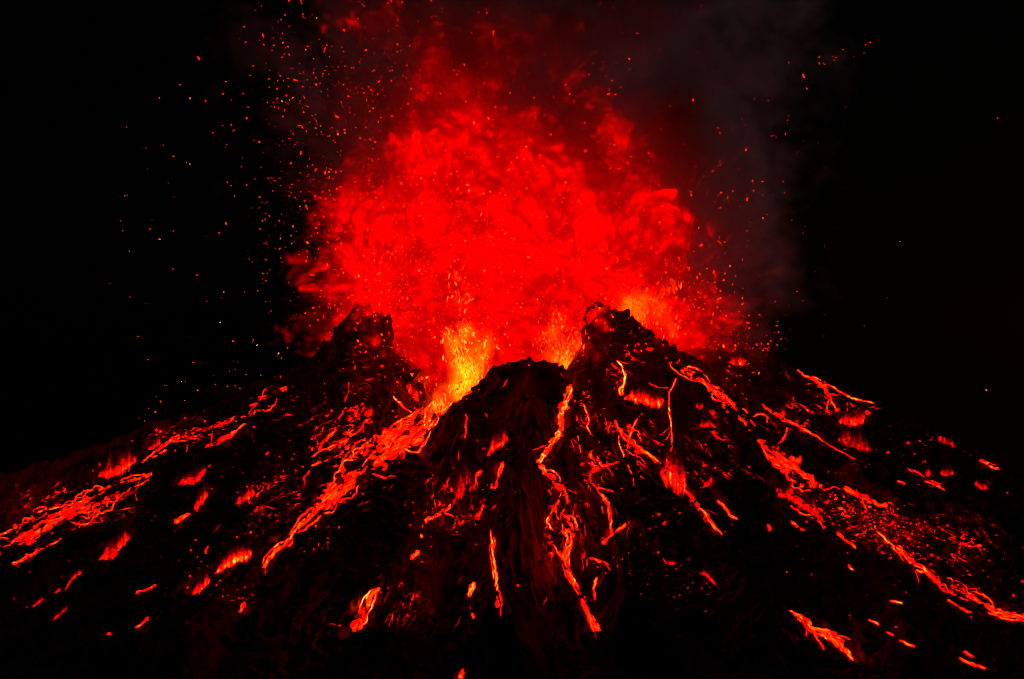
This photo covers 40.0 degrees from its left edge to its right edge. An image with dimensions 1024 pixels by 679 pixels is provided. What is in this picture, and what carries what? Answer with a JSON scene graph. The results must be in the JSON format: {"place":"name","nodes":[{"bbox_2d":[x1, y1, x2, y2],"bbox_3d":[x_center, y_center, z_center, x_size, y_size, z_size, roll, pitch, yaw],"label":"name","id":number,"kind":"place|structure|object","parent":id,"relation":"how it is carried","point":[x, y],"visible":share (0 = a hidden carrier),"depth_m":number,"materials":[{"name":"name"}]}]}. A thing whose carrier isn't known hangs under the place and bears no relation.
{"place":"outdoors","nodes":[
{"label":"outdoors","id":0,"kind":"place"},
{"bbox_2d":[110,0,845,409],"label":"fine embers","id":1,"kind":"object","parent":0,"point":[460,140],"visible":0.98,"depth_m":403.51,"materials":[{"name":"red"}]},
{"bbox_2d":[0,301,1023,678],"bbox_3d":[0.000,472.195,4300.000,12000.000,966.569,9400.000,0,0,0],"label":"terrain","id":2,"kind":"structure","parent":0,"point":[740,625],"depth_m":328.01,"materials":[{"name":"stone"}]},
{"bbox_2d":[9,535,64,566],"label":"lava stream","id":3,"kind":"structure","parent":2,"relation":"on","point":[29,556],"depth_m":354.43,"materials":[{"name":"red"}]},
{"bbox_2d":[0,497,92,541],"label":"lava stream","id":4,"kind":"structure","parent":2,"relation":"on","point":[40,511],"depth_m":387.28,"materials":[{"name":"red"}]},
{"bbox_2d":[64,568,82,591],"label":"glowing hollow","id":5,"kind":"object","parent":2,"relation":"on","point":[77,572],"visible":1,"depth_m":339.56,"materials":[{"name":"red"}]},
{"bbox_2d":[0,470,154,557],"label":"lava flow","id":6,"kind":"object","parent":2,"relation":"on","point":[47,525],"visible":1,"depth_m":376.86,"materials":[{"name":"red"}]},
{"bbox_2d":[0,475,155,536],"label":"cracked crust","id":7,"kind":"object","parent":2,"relation":"on","point":[8,506],"visible":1,"depth_m":393.09,"materials":[{"name":"grey"}]},
{"bbox_2d":[98,522,130,562],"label":"glowing hollow","id":8,"kind":"object","parent":2,"relation":"on","point":[123,535],"visible":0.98,"depth_m":349.85,"materials":[{"name":"red"}]},
{"bbox_2d":[97,439,137,482],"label":"glowing hollow","id":9,"kind":"object","parent":2,"relation":"on","point":[108,469],"visible":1,"depth_m":409.19,"materials":[{"name":"red"}]},
{"bbox_2d":[147,432,161,451],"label":"glowing hollow","id":10,"kind":"object","parent":2,"relation":"on","point":[158,441],"visible":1,"depth_m":411.86,"materials":[{"name":"red"}]},
{"bbox_2d":[171,512,191,525],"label":"lava stream","id":11,"kind":"structure","parent":2,"relation":"on","point":[179,519],"depth_m":355.13,"materials":[{"name":"red"}]},
{"bbox_2d":[127,413,254,448],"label":"cracked crust","id":12,"kind":"object","parent":2,"relation":"on","point":[162,426],"visible":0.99,"depth_m":413.16,"materials":[{"name":"grey"}]},
{"bbox_2d":[177,463,205,485],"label":"glowing hollow","id":13,"kind":"object","parent":2,"relation":"on","point":[188,478],"visible":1,"depth_m":374.32,"materials":[{"name":"red"}]},
{"bbox_2d":[192,478,208,512],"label":"glowing hollow","id":14,"kind":"object","parent":2,"relation":"on","point":[202,495],"visible":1,"depth_m":363.23,"materials":[{"name":"red"}]},
{"bbox_2d":[190,568,210,594],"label":"glowing hollow","id":15,"kind":"object","parent":2,"relation":"on","point":[201,583],"visible":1,"depth_m":321.97,"materials":[{"name":"red"}]},
{"bbox_2d":[138,384,289,464],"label":"lava flow","id":16,"kind":"object","parent":2,"relation":"on","point":[278,395],"visible":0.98,"depth_m":395.31,"materials":[{"name":"red"}]},
{"bbox_2d":[201,421,247,456],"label":"lava flow","id":17,"kind":"object","parent":2,"relation":"on","point":[220,439],"visible":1,"depth_m":388.55,"materials":[{"name":"red"}]},
{"bbox_2d":[213,542,252,574],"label":"glowing hollow","id":18,"kind":"object","parent":2,"relation":"on","point":[231,557],"visible":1,"depth_m":329.34,"materials":[{"name":"red"}]},
{"bbox_2d":[234,476,255,506],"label":"glowing hollow","id":19,"kind":"object","parent":2,"relation":"on","point":[250,494],"visible":0.99,"depth_m":353.23,"materials":[{"name":"red"}]},
{"bbox_2d":[239,460,311,529],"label":"cracked crust","id":20,"kind":"object","parent":2,"relation":"on","point":[261,508],"visible":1,"depth_m":349.40,"materials":[{"name":"grey"}]},
{"bbox_2d":[289,468,311,499],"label":"lava stream","id":21,"kind":"structure","parent":2,"relation":"on","point":[300,491],"depth_m":352.98,"materials":[{"name":"red"}]},
{"bbox_2d":[316,422,338,453],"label":"lava stream","id":22,"kind":"structure","parent":2,"relation":"on","point":[323,441],"depth_m":369.92,"materials":[{"name":"red"}]},
{"bbox_2d":[304,435,354,466],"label":"lava stream","id":23,"kind":"structure","parent":2,"relation":"on","point":[332,445],"depth_m":365.17,"materials":[{"name":"red"}]},
{"bbox_2d":[336,379,350,426],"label":"lava stream","id":24,"kind":"structure","parent":2,"relation":"on","point":[343,410],"depth_m":382.10,"materials":[{"name":"red"}]},
{"bbox_2d":[300,394,387,463],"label":"cracked crust","id":25,"kind":"object","parent":2,"relation":"on","point":[347,419],"visible":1,"depth_m":378.00,"materials":[{"name":"grey"}]},
{"bbox_2d":[363,400,373,418],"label":"glowing hollow","id":26,"kind":"object","parent":25,"relation":"on","point":[369,412],"visible":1,"depth_m":379.91,"materials":[{"name":"red"}]},
{"bbox_2d":[324,316,365,392],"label":"lava stream","id":27,"kind":"structure","parent":2,"relation":"on","point":[333,364],"depth_m":400.45,"materials":[{"name":"black"}]},
{"bbox_2d":[256,400,443,576],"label":"lava flow","id":28,"kind":"object","parent":2,"relation":"on","point":[360,476],"visible":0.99,"depth_m":359.56,"materials":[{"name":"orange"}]},
{"bbox_2d":[332,417,372,448],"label":"lava stream","id":29,"kind":"structure","parent":2,"relation":"on","point":[365,421],"depth_m":371.31,"materials":[{"name":"red"}]},
{"bbox_2d":[322,337,392,398],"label":"cracked crust","id":30,"kind":"object","parent":2,"relation":"on","point":[366,359],"visible":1,"depth_m":394.60,"materials":[{"name":"black"}]},
{"bbox_2d":[357,586,367,625],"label":"glowing hollow","id":31,"kind":"object","parent":2,"relation":"on","point":[363,608],"visible":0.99,"depth_m":307.33,"materials":[{"name":"red"}]},
{"bbox_2d":[346,433,378,461],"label":"lava stream","id":32,"kind":"structure","parent":2,"relation":"on","point":[362,449],"depth_m":367.07,"materials":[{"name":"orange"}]},
{"bbox_2d":[346,585,380,639],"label":"lava flow","id":33,"kind":"object","parent":2,"relation":"on","point":[354,627],"visible":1,"depth_m":304.62,"materials":[{"name":"red"}]},
{"bbox_2d":[356,302,371,316],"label":"lava boulder","id":34,"kind":"object","parent":2,"relation":"on","point":[363,310],"visible":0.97,"depth_m":403.99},
{"bbox_2d":[362,314,379,336],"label":"lava boulder","id":35,"kind":"object","parent":2,"relation":"on","point":[370,324],"visible":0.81,"depth_m":401.30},
{"bbox_2d":[377,319,393,347],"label":"lava boulder","id":36,"kind":"object","parent":2,"relation":"on","point":[384,330],"visible":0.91,"depth_m":400.09,"materials":[{"name":"stone"}]},
{"bbox_2d":[354,577,438,632],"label":"cracked crust","id":37,"kind":"object","parent":2,"relation":"on","point":[394,586],"visible":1,"depth_m":304.95,"materials":[{"name":"grey"}]},
{"bbox_2d":[393,360,417,373],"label":"lava boulder","id":38,"kind":"object","parent":2,"relation":"on","point":[408,366],"visible":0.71,"depth_m":396.03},
{"bbox_2d":[405,373,419,402],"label":"glowing hollow","id":39,"kind":"object","parent":2,"relation":"on","point":[413,392],"visible":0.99,"depth_m":395.72,"materials":[{"name":"red"}]},
{"bbox_2d":[408,368,425,385],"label":"lava boulder","id":40,"kind":"object","parent":2,"relation":"on","point":[419,373],"visible":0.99,"depth_m":396.79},
{"bbox_2d":[410,390,471,440],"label":"lava flow","id":41,"kind":"object","parent":2,"relation":"on","point":[426,409],"visible":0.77,"depth_m":384.20,"materials":[{"name":"red"}]},
{"bbox_2d":[404,459,502,531],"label":"cracked crust","id":42,"kind":"object","parent":2,"relation":"on","point":[486,525],"visible":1,"depth_m":345.16,"materials":[{"name":"grey"}]},
{"bbox_2d":[488,460,504,492],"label":"lava stream","id":43,"kind":"structure","parent":42,"relation":"on","point":[498,476],"depth_m":350.57,"materials":[{"name":"red"}]},
{"bbox_2d":[424,468,484,525],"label":"lava flow","id":44,"kind":"object","parent":2,"relation":"on","point":[444,509],"visible":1,"depth_m":343.73,"materials":[{"name":"red"}]},
{"bbox_2d":[411,266,507,412],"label":"lava fountain","id":45,"kind":"object","parent":2,"relation":"on","point":[455,357],"visible":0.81,"depth_m":396.74,"materials":[{"name":"orange"}]},
{"bbox_2d":[450,453,474,508],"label":"glowing hollow","id":46,"kind":"object","parent":2,"relation":"on","point":[468,473],"visible":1,"depth_m":353.44,"materials":[{"name":"red"}]},
{"bbox_2d":[467,580,476,597],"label":"lava stream","id":47,"kind":"structure","parent":2,"relation":"on","point":[471,585],"depth_m":307.29,"materials":[{"name":"orange"}]},
{"bbox_2d":[468,598,477,621],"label":"lava stream","id":48,"kind":"structure","parent":2,"relation":"on","point":[473,613],"depth_m":296.81,"materials":[{"name":"red"}]},
{"bbox_2d":[486,425,508,457],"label":"glowing hollow","id":49,"kind":"object","parent":2,"relation":"on","point":[500,433],"visible":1,"depth_m":364.80,"materials":[{"name":"red"}]},
{"bbox_2d":[489,527,507,618],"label":"lava stream","id":50,"kind":"structure","parent":2,"relation":"on","point":[499,604],"depth_m":298.52,"materials":[{"name":"red"}]},
{"bbox_2d":[244,107,775,416],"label":"lava spray","id":51,"kind":"object","parent":2,"relation":"on","point":[402,312],"visible":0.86,"depth_m":410.22,"materials":[{"name":"red"}]},
{"bbox_2d":[7,333,1023,642],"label":"glowing debris","id":52,"kind":"object","parent":2,"relation":"on","point":[619,523],"visible":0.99,"depth_m":358.38,"materials":[{"name":"red"}]},
{"bbox_2d":[15,326,1023,640],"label":"lava cracks","id":53,"kind":"object","parent":2,"relation":"on","point":[579,482],"visible":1,"depth_m":366.93,"materials":[{"name":"red"}]},
{"bbox_2d":[529,383,574,464],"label":"lava stream","id":54,"kind":"structure","parent":2,"relation":"on","point":[563,405],"depth_m":377.68,"materials":[{"name":"orange"}]},
{"bbox_2d":[544,491,561,538],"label":"lava stream","id":55,"kind":"structure","parent":2,"relation":"on","point":[548,526],"depth_m":340.25,"materials":[{"name":"red"}]},
{"bbox_2d":[533,295,585,368],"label":"lava fountain","id":56,"kind":"object","parent":2,"relation":"on","point":[566,351],"visible":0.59,"depth_m":398.72,"materials":[{"name":"orange"}]},
{"bbox_2d":[534,481,598,594],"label":"cracked crust","id":57,"kind":"object","parent":2,"relation":"on","point":[585,545],"visible":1,"depth_m":332.70,"materials":[{"name":"grey"}]},
{"bbox_2d":[535,463,605,635],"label":"lava flow","id":58,"kind":"object","parent":2,"relation":"on","point":[563,520],"visible":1,"depth_m":337.47,"materials":[{"name":"orange"}]},
{"bbox_2d":[579,402,592,437],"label":"lava stream","id":59,"kind":"structure","parent":2,"relation":"on","point":[584,409],"depth_m":379.67,"materials":[{"name":"red"}]},
{"bbox_2d":[580,323,596,344],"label":"lava boulder","id":60,"kind":"object","parent":2,"relation":"on","point":[589,329],"visible":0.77,"depth_m":397.48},
{"bbox_2d":[586,335,597,348],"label":"lava boulder","id":61,"kind":"object","parent":2,"relation":"on","point":[592,341],"visible":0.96,"depth_m":396.15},
{"bbox_2d":[585,347,601,364],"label":"lava boulder","id":62,"kind":"object","parent":2,"relation":"on","point":[592,355],"visible":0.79,"depth_m":393.80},
{"bbox_2d":[565,402,626,502],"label":"cracked crust","id":63,"kind":"object","parent":2,"relation":"on","point":[570,421],"visible":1,"depth_m":368.60,"materials":[{"name":"grey"}]},
{"bbox_2d":[583,301,614,322],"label":"rock arch","id":64,"kind":"object","parent":2,"relation":"on","point":[600,304],"visible":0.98,"depth_m":399.78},
{"bbox_2d":[586,447,616,546],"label":"lava flow","id":65,"kind":"object","parent":2,"relation":"on","point":[610,512],"visible":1,"depth_m":344.64,"materials":[{"name":"red"}]},
{"bbox_2d":[584,330,647,391],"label":"cracked crust","id":66,"kind":"object","parent":2,"relation":"on","point":[624,340],"visible":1,"depth_m":394.11,"materials":[{"name":"black"}]},
{"bbox_2d":[607,308,629,322],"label":"lava boulder","id":67,"kind":"object","parent":2,"relation":"on","point":[621,316],"visible":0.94,"depth_m":399.86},
{"bbox_2d":[616,360,626,396],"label":"lava fall","id":68,"kind":"object","parent":2,"relation":"on","point":[621,391],"visible":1,"depth_m":390.30,"materials":[{"name":"orange"}]},
{"bbox_2d":[566,255,682,341],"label":"lava fountain","id":69,"kind":"object","parent":2,"relation":"on","point":[612,287],"visible":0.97,"depth_m":411.70,"materials":[{"name":"red"}]},
{"bbox_2d":[623,315,640,332],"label":"lava boulder","id":70,"kind":"object","parent":2,"relation":"on","point":[631,323],"visible":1,"depth_m":399.95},
{"bbox_2d":[625,462,646,498],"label":"lava stream","id":71,"kind":"structure","parent":2,"relation":"on","point":[630,471],"depth_m":358.08,"materials":[{"name":"red"}]},
{"bbox_2d":[626,401,646,452],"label":"lava stream","id":72,"kind":"structure","parent":2,"relation":"on","point":[632,429],"depth_m":378.87,"materials":[{"name":"red"}]},
{"bbox_2d":[617,412,664,476],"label":"cracked crust","id":73,"kind":"object","parent":2,"relation":"on","point":[658,426],"visible":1,"depth_m":371.69,"materials":[{"name":"grey"}]},
{"bbox_2d":[622,383,664,409],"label":"glowing hollow","id":74,"kind":"object","parent":2,"relation":"on","point":[649,395],"visible":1,"depth_m":387.33,"materials":[{"name":"red"}]},
{"bbox_2d":[644,376,677,453],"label":"lava stream","id":75,"kind":"structure","parent":2,"relation":"on","point":[669,409],"depth_m":381.11,"materials":[{"name":"red"}]},
{"bbox_2d":[656,339,669,350],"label":"lava boulder","id":76,"kind":"object","parent":2,"relation":"on","point":[665,343],"visible":0.99,"depth_m":398.77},
{"bbox_2d":[613,418,724,535],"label":"lava flow","id":77,"kind":"object","parent":2,"relation":"on","point":[691,500],"visible":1,"depth_m":356.30,"materials":[{"name":"red"}]},
{"bbox_2d":[667,344,677,358],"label":"lava boulder","id":78,"kind":"object","parent":2,"relation":"on","point":[672,352],"visible":0.98,"depth_m":397.88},
{"bbox_2d":[659,435,687,499],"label":"glowing hollow","id":79,"kind":"object","parent":2,"relation":"on","point":[676,479],"visible":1,"depth_m":360.97,"materials":[{"name":"red"}]},
{"bbox_2d":[701,471,712,489],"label":"glowing hollow","id":80,"kind":"object","parent":2,"relation":"on","point":[708,480],"visible":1,"depth_m":359.00,"materials":[{"name":"red"}]},
{"bbox_2d":[698,415,716,428],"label":"glowing hollow","id":81,"kind":"object","parent":2,"relation":"on","point":[704,422],"visible":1,"depth_m":386.56,"materials":[{"name":"red"}]},
{"bbox_2d":[698,569,717,586],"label":"glowing hollow","id":82,"kind":"object","parent":2,"relation":"on","point":[705,572],"visible":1,"depth_m":326.89,"materials":[{"name":"red"}]},
{"bbox_2d":[676,404,740,501],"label":"cracked crust","id":83,"kind":"object","parent":2,"relation":"on","point":[725,441],"visible":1,"depth_m":373.31,"materials":[{"name":"grey"}]},
{"bbox_2d":[668,358,757,429],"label":"lava flow","id":84,"kind":"object","parent":2,"relation":"on","point":[745,420],"visible":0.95,"depth_m":395.66,"materials":[{"name":"red"}]},
{"bbox_2d":[715,499,739,527],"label":"lava stream","id":85,"kind":"structure","parent":2,"relation":"on","point":[723,505],"depth_m":349.20,"materials":[{"name":"orange"}]},
{"bbox_2d":[727,351,746,367],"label":"glowing hollow","id":86,"kind":"object","parent":2,"relation":"on","point":[738,361],"visible":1,"depth_m":425.66,"materials":[{"name":"red"}]},
{"bbox_2d":[727,342,749,352],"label":"lava boulder","id":87,"kind":"object","parent":2,"relation":"on","point":[740,347],"visible":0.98,"depth_m":427.48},
{"bbox_2d":[778,399,786,420],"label":"glowing hollow","id":88,"kind":"object","parent":2,"relation":"on","point":[782,411],"visible":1,"depth_m":405.66,"materials":[{"name":"red"}]},
{"bbox_2d":[754,437,820,492],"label":"lava flow","id":89,"kind":"object","parent":2,"relation":"on","point":[788,463],"visible":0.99,"depth_m":380.18,"materials":[{"name":"red"}]},
{"bbox_2d":[739,390,857,462],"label":"lava stream","id":90,"kind":"structure","parent":2,"relation":"on","point":[769,410],"depth_m":396.69,"materials":[{"name":"red"}]},
{"bbox_2d":[775,472,825,524],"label":"lava","id":91,"kind":"object","parent":2,"relation":"on","point":[787,488],"visible":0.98,"depth_m":363.77,"materials":[{"name":"liquid"}]},
{"bbox_2d":[763,386,863,441],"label":"cracked crust","id":92,"kind":"object","parent":2,"relation":"on","point":[796,431],"visible":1,"depth_m":411.98,"materials":[{"name":"grey"}]},
{"bbox_2d":[774,487,860,549],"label":"lava flow","id":93,"kind":"object","parent":2,"relation":"on","point":[824,526],"visible":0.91,"depth_m":355.64,"materials":[{"name":"red"}]},
{"bbox_2d":[795,369,840,415],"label":"lava flow","id":94,"kind":"object","parent":2,"relation":"on","point":[819,384],"visible":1,"depth_m":420.88,"materials":[{"name":"red"}]},
{"bbox_2d":[788,608,855,666],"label":"lava flow","id":95,"kind":"object","parent":2,"relation":"on","point":[831,636],"visible":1,"depth_m":313.87,"materials":[{"name":"orange"}]},
{"bbox_2d":[813,376,875,413],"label":"lava stream","id":96,"kind":"structure","parent":2,"relation":"on","point":[847,395],"depth_m":418.41,"materials":[{"name":"red"}]},
{"bbox_2d":[837,403,865,428],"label":"glowing hollow","id":97,"kind":"object","parent":2,"relation":"on","point":[860,413],"visible":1,"depth_m":412.28,"materials":[{"name":"red"}]},
{"bbox_2d":[816,483,891,512],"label":"lava flow","id":98,"kind":"object","parent":2,"relation":"on","point":[877,499],"visible":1,"depth_m":371.71,"materials":[{"name":"red"}]},
{"bbox_2d":[836,420,872,453],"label":"glowing hollow","id":99,"kind":"object","parent":2,"relation":"on","point":[851,441],"visible":1,"depth_m":403.59,"materials":[{"name":"red"}]},
{"bbox_2d":[835,391,881,423],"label":"lava stream","id":100,"kind":"structure","parent":2,"relation":"on","point":[867,411],"depth_m":415.68,"materials":[{"name":"red"}]},
{"bbox_2d":[830,491,933,552],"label":"cracked crust","id":101,"kind":"object","parent":2,"relation":"on","point":[869,544],"visible":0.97,"depth_m":360.89,"materials":[{"name":"black"}]},
{"bbox_2d":[935,432,956,448],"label":"glowing hollow","id":102,"kind":"object","parent":2,"relation":"on","point":[949,442],"visible":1,"depth_m":404.98,"materials":[{"name":"red"}]},
{"bbox_2d":[939,463,954,477],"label":"glowing hollow","id":103,"kind":"object","parent":2,"relation":"on","point":[946,471],"visible":1,"depth_m":394.24,"materials":[{"name":"red"}]},
{"bbox_2d":[893,496,1005,579],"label":"cracked crust","id":104,"kind":"object","parent":2,"relation":"on","point":[964,517],"visible":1,"depth_m":357.13,"materials":[{"name":"black"}]},
{"bbox_2d":[875,529,1023,623],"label":"lava flow","id":105,"kind":"object","parent":2,"relation":"on","point":[983,604],"visible":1,"depth_m":336.55,"materials":[{"name":"orange"}]},
{"bbox_2d":[950,578,967,595],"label":"glowing hollow","id":106,"kind":"object","parent":105,"relation":"on","point":[961,587],"visible":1,"depth_m":336.75,"materials":[{"name":"red"}]},
{"bbox_2d":[945,598,974,619],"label":"lava stream","id":107,"kind":"structure","parent":2,"relation":"on","point":[964,609],"depth_m":330.38,"materials":[{"name":"red"}]},
{"bbox_2d":[956,657,999,674],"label":"lava stream","id":108,"kind":"structure","parent":2,"relation":"on","point":[972,663],"depth_m":295.10,"materials":[{"name":"red"}]},
{"bbox_2d":[973,478,988,490],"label":"glowing hollow","id":109,"kind":"object","parent":2,"relation":"on","point":[983,485],"visible":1,"depth_m":389.89,"materials":[{"name":"red"}]},
{"bbox_2d":[977,458,1007,471],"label":"lava stream","id":110,"kind":"structure","parent":2,"relation":"on","point":[990,465],"depth_m":396.76,"materials":[{"name":"red"}]},
{"bbox_2d":[0,0,1023,471],"label":"sky","id":111,"kind":"structure","parent":0,"point":[912,303],"materials":[{"name":"black"}]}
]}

